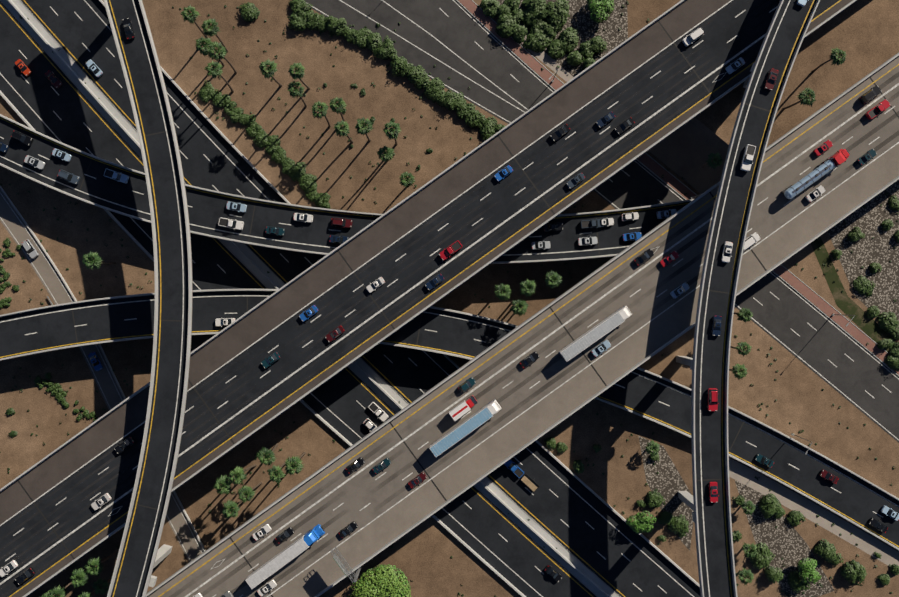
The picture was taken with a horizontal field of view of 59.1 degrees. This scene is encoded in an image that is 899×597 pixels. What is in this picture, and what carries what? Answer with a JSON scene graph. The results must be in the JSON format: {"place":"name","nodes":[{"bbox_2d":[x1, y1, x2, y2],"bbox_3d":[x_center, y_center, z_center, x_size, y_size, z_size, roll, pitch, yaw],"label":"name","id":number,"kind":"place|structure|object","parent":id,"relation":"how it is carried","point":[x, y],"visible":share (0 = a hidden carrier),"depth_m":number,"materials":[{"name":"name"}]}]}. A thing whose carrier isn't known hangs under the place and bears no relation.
{"place":"outdoors","nodes":[
{"label":"outdoors","id":0,"kind":"place"},
{"bbox_2d":[0,186,205,561],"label":"ramp road","id":1,"kind":"structure","parent":0,"point":[42,264],"depth_m":199.54,"materials":[{"name":"grey asphalt"}]},
{"bbox_2d":[22,239,38,258],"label":"car","id":2,"kind":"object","parent":1,"relation":"on","point":[30,249],"depth_m":198.41,"materials":[{"name":"paint"}]},
{"bbox_2d":[88,352,102,370],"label":"car","id":3,"kind":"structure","parent":1,"relation":"on","point":[95,361],"depth_m":198.58,"materials":[{"name":"paint"}]},
{"bbox_2d":[0,114,693,263],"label":"elevated road","id":4,"kind":"structure","parent":0,"point":[207,209],"depth_m":192.06,"materials":[{"name":"black asphalt"}]},
{"bbox_2d":[11,130,32,145],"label":"car","id":5,"kind":"object","parent":4,"relation":"on","point":[21,137],"visible":1,"depth_m":190.82,"materials":[{"name":"paint"}]},
{"bbox_2d":[24,155,44,169],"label":"car","id":6,"kind":"object","parent":4,"relation":"on","point":[35,162],"visible":1,"depth_m":191.10,"materials":[{"name":"paint"}]},
{"bbox_2d":[57,170,79,184],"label":"car","id":7,"kind":"object","parent":4,"relation":"on","point":[69,177],"visible":1,"depth_m":190.77,"materials":[{"name":"paint"}]},
{"bbox_2d":[103,169,128,183],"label":"pickup truck","id":8,"kind":"object","parent":4,"relation":"on","point":[117,176],"visible":1,"depth_m":190.91,"materials":[{"name":"paint"}]},
{"bbox_2d":[218,217,243,229],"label":"pickup truck","id":9,"kind":"object","parent":4,"relation":"on","point":[231,223],"visible":1,"depth_m":190.88,"materials":[{"name":"paint"}]},
{"bbox_2d":[226,201,246,212],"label":"car","id":10,"kind":"object","parent":4,"relation":"on","point":[238,207],"visible":1,"depth_m":191.10,"materials":[{"name":"paint"}]},
{"bbox_2d":[331,218,352,227],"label":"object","id":11,"kind":"object","parent":4,"relation":"on","point":[339,222],"visible":1,"depth_m":190.76,"materials":[{"name":"paint"}]},
{"bbox_2d":[580,218,603,228],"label":"pickup truck","id":12,"kind":"object","parent":4,"relation":"on","point":[586,224],"visible":0.9,"depth_m":190.93,"materials":[{"name":"paint"}]},
{"bbox_2d":[0,0,898,596],"bbox_3d":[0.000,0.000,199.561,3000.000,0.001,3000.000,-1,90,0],"label":"desert ground","id":13,"kind":"structure","parent":0,"point":[422,552],"depth_m":199.56,"materials":[{"name":"brown soil"}]},
{"bbox_2d":[0,238,98,436],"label":"desert shrubs","id":14,"kind":"object","parent":13,"relation":"on","point":[56,389],"visible":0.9,"depth_m":199.00,"materials":[{"name":"green plant"}]},
{"bbox_2d":[47,577,77,596],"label":"palm","id":15,"kind":"object","parent":13,"relation":"on","point":[58,591],"visible":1,"depth_m":187.10,"materials":[{"name":"green plant"}]},
{"bbox_2d":[70,556,106,586],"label":"palm","id":16,"kind":"object","parent":13,"relation":"on","point":[80,574],"visible":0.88,"depth_m":184.79,"materials":[{"name":"green plant"}]},
{"bbox_2d":[82,251,115,269],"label":"palm","id":17,"kind":"object","parent":13,"relation":"on","point":[96,261],"visible":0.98,"depth_m":185.38,"materials":[{"name":"green plant"}]},
{"bbox_2d":[84,548,118,574],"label":"palm","id":18,"kind":"object","parent":13,"relation":"on","point":[95,564],"visible":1,"depth_m":185.50,"materials":[{"name":"green plant"}]},
{"bbox_2d":[180,4,207,38],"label":"palm","id":19,"kind":"object","parent":13,"relation":"on","point":[189,16],"visible":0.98,"depth_m":183.47,"materials":[{"name":"green plant"}]},
{"bbox_2d":[195,37,224,65],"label":"palm","id":20,"kind":"object","parent":13,"relation":"on","point":[204,49],"visible":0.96,"depth_m":183.60,"materials":[{"name":"green plant"}]},
{"bbox_2d":[200,19,227,51],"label":"palm","id":21,"kind":"object","parent":13,"relation":"on","point":[211,30],"visible":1,"depth_m":183.87,"materials":[{"name":"green plant"}]},
{"bbox_2d":[204,61,233,92],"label":"palm","id":22,"kind":"object","parent":13,"relation":"on","point":[214,73],"visible":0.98,"depth_m":183.66,"materials":[{"name":"green plant"}]},
{"bbox_2d":[207,41,236,73],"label":"palm","id":23,"kind":"object","parent":13,"relation":"on","point":[220,53],"visible":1,"depth_m":183.34,"materials":[{"name":"green plant"}]},
{"bbox_2d":[213,475,234,494],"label":"palm","id":24,"kind":"object","parent":13,"relation":"on","point":[224,483],"visible":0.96,"depth_m":185.84,"materials":[{"name":"green plant"}]},
{"bbox_2d":[223,495,249,519],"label":"palm","id":25,"kind":"object","parent":13,"relation":"on","point":[231,506],"visible":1,"depth_m":185.44,"materials":[{"name":"green plant"}]},
{"bbox_2d":[228,464,256,484],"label":"palm","id":26,"kind":"object","parent":13,"relation":"on","point":[238,472],"visible":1,"depth_m":185.08,"materials":[{"name":"green plant"}]},
{"bbox_2d":[238,482,261,503],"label":"palm","id":27,"kind":"object","parent":13,"relation":"on","point":[245,490],"visible":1,"depth_m":185.89,"materials":[{"name":"green plant"}]},
{"bbox_2d":[257,443,277,466],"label":"palm","id":28,"kind":"object","parent":13,"relation":"on","point":[269,458],"visible":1,"depth_m":184.09,"materials":[{"name":"green plant"}]},
{"bbox_2d":[259,58,282,86],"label":"palm","id":29,"kind":"object","parent":13,"relation":"on","point":[268,73],"visible":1,"depth_m":182.58,"materials":[{"name":"green plant"}]},
{"bbox_2d":[268,462,285,483],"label":"palm","id":30,"kind":"object","parent":13,"relation":"on","point":[279,474],"visible":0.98,"depth_m":183.56,"materials":[{"name":"green plant"}]},
{"bbox_2d":[284,452,305,475],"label":"palm","id":31,"kind":"object","parent":13,"relation":"on","point":[294,462],"visible":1,"depth_m":184.23,"materials":[{"name":"green plant"}]},
{"bbox_2d":[288,81,306,106],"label":"palm","id":32,"kind":"object","parent":13,"relation":"on","point":[297,92],"visible":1,"depth_m":184.16,"materials":[{"name":"green plant"}]},
{"bbox_2d":[288,62,309,89],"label":"palm","id":33,"kind":"object","parent":13,"relation":"on","point":[299,73],"visible":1,"depth_m":182.22,"materials":[{"name":"green plant"}]},
{"bbox_2d":[198,23,432,208],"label":"freeway wall shrubs","id":34,"kind":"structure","parent":13,"relation":"on","point":[277,152],"depth_m":198.54,"materials":[{"name":"green plant"}]},
{"bbox_2d":[311,101,330,127],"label":"palm","id":35,"kind":"object","parent":13,"relation":"on","point":[323,108],"visible":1,"depth_m":183.63,"materials":[{"name":"green plant"}]},
{"bbox_2d":[329,97,346,120],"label":"palm","id":36,"kind":"object","parent":13,"relation":"on","point":[338,107],"visible":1,"depth_m":184.43,"materials":[{"name":"green plant"}]},
{"bbox_2d":[333,120,352,142],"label":"palm","id":37,"kind":"object","parent":13,"relation":"on","point":[344,129],"visible":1,"depth_m":182.17,"materials":[{"name":"green plant"}]},
{"bbox_2d":[331,547,360,582],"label":"sign gantry","id":38,"kind":"object","parent":13,"relation":"on","point":[341,565],"visible":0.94,"depth_m":178.14,"materials":[{"name":"silver metal"}]},
{"bbox_2d":[0,0,700,596],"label":"freeway","id":39,"kind":"object","parent":13,"relation":"on","point":[504,522],"depth_m":199.54,"materials":[{"name":"black asphalt"}]},
{"bbox_2d":[368,402,388,421],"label":"pickup truck","id":40,"kind":"object","parent":39,"relation":"on","point":[377,411],"visible":1,"depth_m":198.43,"materials":[{"name":"paint"}]},
{"bbox_2d":[504,459,523,477],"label":"pickup truck","id":41,"kind":"object","parent":39,"relation":"on","point":[514,468],"visible":0.79,"depth_m":198.41,"materials":[{"name":"paint"}]},
{"bbox_2d":[520,474,539,491],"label":"utility trailer","id":42,"kind":"object","parent":39,"relation":"on","point":[530,483],"visible":0.92,"depth_m":198.84,"materials":[{"name":"brown wood"}]},
{"bbox_2d":[355,118,373,141],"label":"palm","id":43,"kind":"object","parent":13,"relation":"on","point":[366,129],"visible":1,"depth_m":182.66,"materials":[{"name":"green plant"}]},
{"bbox_2d":[239,0,504,140],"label":"hedge row shrubs","id":44,"kind":"object","parent":13,"relation":"on","point":[304,18],"visible":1,"depth_m":197.99,"materials":[{"name":"green plant"}]},
{"bbox_2d":[348,564,410,596],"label":"tree","id":45,"kind":"object","parent":13,"relation":"on","point":[382,581],"visible":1,"depth_m":192.81,"materials":[{"name":"green plant"}]},
{"bbox_2d":[377,145,394,162],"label":"palm","id":46,"kind":"object","parent":13,"relation":"on","point":[384,155],"visible":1,"depth_m":186.07,"materials":[{"name":"green plant"}]},
{"bbox_2d":[382,122,400,145],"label":"palm","id":47,"kind":"object","parent":13,"relation":"on","point":[390,134],"visible":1,"depth_m":182.58,"materials":[{"name":"green plant"}]},
{"bbox_2d":[399,171,414,186],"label":"palm","id":48,"kind":"object","parent":13,"relation":"on","point":[409,180],"visible":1,"depth_m":189.96,"materials":[{"name":"green plant"}]},
{"bbox_2d":[0,289,898,550],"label":"elevated road","id":49,"kind":"structure","parent":13,"relation":"on","point":[857,500],"depth_m":193.13,"materials":[{"name":"black asphalt"}]},
{"bbox_2d":[0,1,898,596],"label":"desert weeds","id":50,"kind":"object","parent":13,"relation":"on","point":[474,295],"visible":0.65,"depth_m":199.35,"materials":[{"name":"green plant"}]},
{"bbox_2d":[149,62,754,586],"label":"bridge pier columns","id":51,"kind":"structure","parent":13,"relation":"on","point":[163,552],"depth_m":192.40,"materials":[{"name":"concrete"}]},
{"bbox_2d":[103,0,192,596],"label":"elevated ramp","id":52,"kind":"structure","parent":51,"relation":"on","point":[167,398],"depth_m":176.56,"materials":[{"name":"black asphalt"}]},
{"bbox_2d":[122,18,134,39],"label":"sedan","id":53,"kind":"object","parent":52,"relation":"on","point":[128,28],"visible":0.98,"depth_m":175.65,"materials":[{"name":"paint"}]},
{"bbox_2d":[0,0,856,596],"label":"highway overpass","id":54,"kind":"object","parent":51,"relation":"on","point":[654,78],"depth_m":185.06,"materials":[{"name":"asphalt"}]},
{"bbox_2d":[15,567,35,584],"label":"car","id":55,"kind":"object","parent":54,"relation":"on","point":[25,576],"visible":1,"depth_m":184.14,"materials":[{"name":"paint"}]},
{"bbox_2d":[91,493,111,509],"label":"car","id":56,"kind":"object","parent":54,"relation":"on","point":[101,501],"visible":1,"depth_m":184.12,"materials":[{"name":"paint"}]},
{"bbox_2d":[114,437,134,453],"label":"car","id":57,"kind":"object","parent":54,"relation":"on","point":[124,445],"visible":1,"depth_m":184.12,"materials":[{"name":"paint"}]},
{"bbox_2d":[325,325,344,341],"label":"car","id":58,"kind":"object","parent":54,"relation":"on","point":[335,333],"visible":1,"depth_m":184.13,"materials":[{"name":"paint"}]},
{"bbox_2d":[439,240,462,260],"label":"pickup truck","id":59,"kind":"object","parent":54,"relation":"on","point":[450,250],"visible":1,"depth_m":183.92,"materials":[{"name":"paint"}]},
{"bbox_2d":[550,124,569,141],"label":"car","id":60,"kind":"object","parent":54,"relation":"on","point":[560,132],"visible":1,"depth_m":184.10,"materials":[{"name":"paint"}]},
{"bbox_2d":[614,117,634,134],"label":"car","id":61,"kind":"object","parent":54,"relation":"on","point":[624,125],"visible":1,"depth_m":184.10,"materials":[{"name":"paint"}]},
{"bbox_2d":[682,28,703,46],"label":"van","id":62,"kind":"object","parent":54,"relation":"on","point":[692,37],"visible":1,"depth_m":183.48,"materials":[{"name":"paint"}]},
{"bbox_2d":[146,52,898,596],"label":"highway overpass","id":63,"kind":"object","parent":51,"relation":"on","point":[546,392],"depth_m":185.06,"materials":[{"name":"concrete"}]},
{"bbox_2d":[257,579,276,596],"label":"car","id":64,"kind":"object","parent":63,"relation":"on","point":[267,587],"visible":1,"depth_m":184.14,"materials":[{"name":"paint"}]},
{"bbox_2d":[245,524,324,588],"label":"semi truck","id":65,"kind":"object","parent":63,"relation":"on","point":[277,562],"visible":1,"depth_m":181.03,"materials":[{"name":"white metal"}]},
{"bbox_2d":[449,395,477,420],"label":"box truck","id":66,"kind":"object","parent":63,"relation":"on","point":[461,409],"visible":1,"depth_m":182.16,"materials":[{"name":"white metal"}]},
{"bbox_2d":[429,398,500,456],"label":"truck","id":67,"kind":"object","parent":63,"relation":"on","point":[470,424],"visible":1,"depth_m":181.03,"materials":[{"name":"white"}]},
{"bbox_2d":[520,351,539,367],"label":"car","id":68,"kind":"object","parent":63,"relation":"on","point":[534,356],"visible":1,"depth_m":184.13,"materials":[{"name":"paint"}]},
{"bbox_2d":[559,305,631,360],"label":"semi truck","id":69,"kind":"object","parent":63,"relation":"on","point":[611,322],"visible":1,"depth_m":181.03,"materials":[{"name":"white metal"}]},
{"bbox_2d":[591,340,610,356],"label":"car","id":70,"kind":"object","parent":63,"relation":"on","point":[603,346],"visible":1,"depth_m":184.12,"materials":[{"name":"paint"}]},
{"bbox_2d":[634,248,653,265],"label":"car","id":71,"kind":"object","parent":63,"relation":"on","point":[646,255],"visible":1,"depth_m":184.11,"materials":[{"name":"paint"}]},
{"bbox_2d":[782,149,848,199],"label":"tanker truck","id":72,"kind":"object","parent":63,"relation":"on","point":[839,157],"visible":1,"depth_m":181.82,"materials":[{"name":"silver metal"}]},
{"bbox_2d":[805,185,825,201],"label":"car","id":73,"kind":"object","parent":63,"relation":"on","point":[815,193],"visible":1,"depth_m":184.14,"materials":[{"name":"paint"}]},
{"bbox_2d":[857,149,876,165],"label":"car","id":74,"kind":"object","parent":63,"relation":"on","point":[866,157],"visible":1,"depth_m":184.15,"materials":[{"name":"paint"}]},
{"bbox_2d":[859,85,881,104],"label":"car","id":75,"kind":"object","parent":63,"relation":"on","point":[870,94],"visible":1,"depth_m":183.81,"materials":[{"name":"paint"}]},
{"bbox_2d":[865,99,889,119],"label":"freeway pickup","id":76,"kind":"object","parent":63,"relation":"on","point":[877,109],"visible":1,"depth_m":183.91,"materials":[{"name":"paint"}]},
{"bbox_2d":[691,0,819,596],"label":"elevated ramp","id":77,"kind":"structure","parent":51,"relation":"on","point":[779,50],"depth_m":176.56,"materials":[{"name":"black asphalt"}]},
{"bbox_2d":[707,388,718,410],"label":"suv","id":78,"kind":"object","parent":77,"relation":"on","point":[713,403],"visible":1,"depth_m":175.26,"materials":[{"name":"paint"}]},
{"bbox_2d":[708,482,718,502],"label":"sedan","id":79,"kind":"object","parent":77,"relation":"on","point":[713,492],"visible":0.96,"depth_m":175.66,"materials":[{"name":"paint"}]},
{"bbox_2d":[711,315,721,335],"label":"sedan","id":80,"kind":"object","parent":77,"relation":"on","point":[716,325],"visible":1,"depth_m":175.65,"materials":[{"name":"paint"}]},
{"bbox_2d":[721,241,732,262],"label":"sedan","id":81,"kind":"object","parent":77,"relation":"on","point":[727,251],"visible":1,"depth_m":175.65,"materials":[{"name":"paint"}]},
{"bbox_2d":[740,144,755,171],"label":"pickup truck","id":82,"kind":"object","parent":77,"relation":"on","point":[747,159],"visible":1,"depth_m":175.40,"materials":[{"name":"paint"}]},
{"bbox_2d":[764,68,778,90],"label":"sedan","id":83,"kind":"object","parent":77,"relation":"on","point":[770,83],"visible":1,"depth_m":175.61,"materials":[{"name":"paint"}]},
{"bbox_2d":[494,283,510,299],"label":"palm","id":84,"kind":"object","parent":13,"relation":"on","point":[500,292],"visible":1,"depth_m":186.39,"materials":[{"name":"green plant"}]},
{"bbox_2d":[509,298,528,315],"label":"palm","id":85,"kind":"object","parent":13,"relation":"on","point":[518,304],"visible":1,"depth_m":186.25,"materials":[{"name":"green plant"}]},
{"bbox_2d":[519,280,534,296],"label":"palm","id":86,"kind":"object","parent":13,"relation":"on","point":[525,286],"visible":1,"depth_m":185.22,"materials":[{"name":"green plant"}]},
{"bbox_2d":[498,17,572,81],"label":"gravel strip","id":87,"kind":"object","parent":13,"relation":"on","point":[551,64],"visible":0.25,"depth_m":199.54,"materials":[{"name":"grey gravel"}]},
{"bbox_2d":[480,0,606,69],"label":"roadside shrubs","id":88,"kind":"object","parent":13,"relation":"on","point":[532,14],"visible":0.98,"depth_m":197.69,"materials":[{"name":"green plant"}]},
{"bbox_2d":[543,270,562,287],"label":"palm","id":89,"kind":"object","parent":13,"relation":"on","point":[553,281],"visible":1,"depth_m":184.31,"materials":[{"name":"green plant"}]},
{"bbox_2d":[497,0,627,76],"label":"gravel bed","id":90,"kind":"object","parent":13,"relation":"on","point":[612,35],"visible":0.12,"depth_m":199.55,"materials":[{"name":"grey gravel"}]},
{"bbox_2d":[586,0,614,23],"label":"roadside tree","id":91,"kind":"object","parent":90,"relation":"on","point":[603,8],"visible":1,"depth_m":195.23,"materials":[{"name":"green plant"}]},
{"bbox_2d":[626,511,656,533],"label":"tree","id":92,"kind":"object","parent":13,"relation":"on","point":[642,522],"visible":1,"depth_m":195.58,"materials":[{"name":"green plant"}]},
{"bbox_2d":[639,436,693,550],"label":"riprap bed","id":93,"kind":"object","parent":13,"relation":"on","point":[667,482],"visible":0.7,"depth_m":199.55,"materials":[{"name":"grey stone"}]},
{"bbox_2d":[544,437,898,592],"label":"shrubs","id":94,"kind":"object","parent":13,"relation":"on","point":[853,571],"visible":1,"depth_m":197.90,"materials":[{"name":"green plant"}]},
{"bbox_2d":[729,363,747,379],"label":"palm","id":95,"kind":"object","parent":13,"relation":"on","point":[741,371],"visible":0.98,"depth_m":190.14,"materials":[{"name":"green plant"}]},
{"bbox_2d":[730,341,751,356],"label":"palm","id":96,"kind":"object","parent":13,"relation":"on","point":[741,348],"visible":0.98,"depth_m":188.93,"materials":[{"name":"green plant"}]},
{"bbox_2d":[734,308,752,321],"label":"palm","id":97,"kind":"object","parent":13,"relation":"on","point":[743,313],"visible":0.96,"depth_m":189.08,"materials":[{"name":"green plant"}]},
{"bbox_2d":[738,569,753,584],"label":"shrub","id":98,"kind":"object","parent":13,"relation":"on","point":[743,573],"visible":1,"depth_m":194.41,"materials":[{"name":"green plant"}]},
{"bbox_2d":[735,480,834,596],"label":"riprap bed","id":99,"kind":"object","parent":13,"relation":"on","point":[785,541],"visible":0.67,"depth_m":199.55,"materials":[{"name":"grey stone"}]},
{"bbox_2d":[797,557,820,583],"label":"tree","id":100,"kind":"object","parent":99,"relation":"on","point":[806,567],"visible":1,"depth_m":195.47,"materials":[{"name":"green plant"}]},
{"bbox_2d":[729,458,898,566],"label":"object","id":101,"kind":"object","parent":13,"relation":"on","point":[809,510],"visible":0.88,"depth_m":199.55,"materials":[{"name":"beige concrete"}]},
{"bbox_2d":[811,236,897,352],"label":"grass strip","id":102,"kind":"object","parent":13,"relation":"on","point":[847,305],"depth_m":199.54,"materials":[{"name":"green plant"}]},
{"bbox_2d":[828,180,898,316],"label":"riprap bed","id":103,"kind":"object","parent":13,"relation":"on","point":[870,218],"visible":0.6,"depth_m":199.55,"materials":[{"name":"grey gravel"}]},
{"bbox_2d":[831,195,898,371],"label":"roadside shrubs","id":104,"kind":"object","parent":13,"relation":"on","point":[887,323],"visible":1,"depth_m":198.35,"materials":[{"name":"green plant"}]},
{"bbox_2d":[304,0,898,442],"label":"road","id":105,"kind":"structure","parent":0,"point":[472,56],"depth_m":199.54,"materials":[{"name":"grey asphalt"}]},
{"bbox_2d":[648,0,898,193],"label":"embankment ground","id":106,"kind":"structure","parent":0,"point":[864,34],"depth_m":190.56,"materials":[{"name":"brown soil"}]},
{"bbox_2d":[702,152,722,168],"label":"palm","id":107,"kind":"object","parent":106,"relation":"on","point":[710,162],"visible":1,"depth_m":181.60,"materials":[{"name":"green plant"}]},
{"bbox_2d":[782,87,815,109],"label":"palm","id":108,"kind":"object","parent":106,"relation":"on","point":[806,99],"visible":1,"depth_m":178.09,"materials":[{"name":"green plant"}]},
{"bbox_2d":[812,47,846,72],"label":"palm","id":109,"kind":"object","parent":106,"relation":"on","point":[834,56],"visible":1,"depth_m":176.54,"materials":[{"name":"green plant"}]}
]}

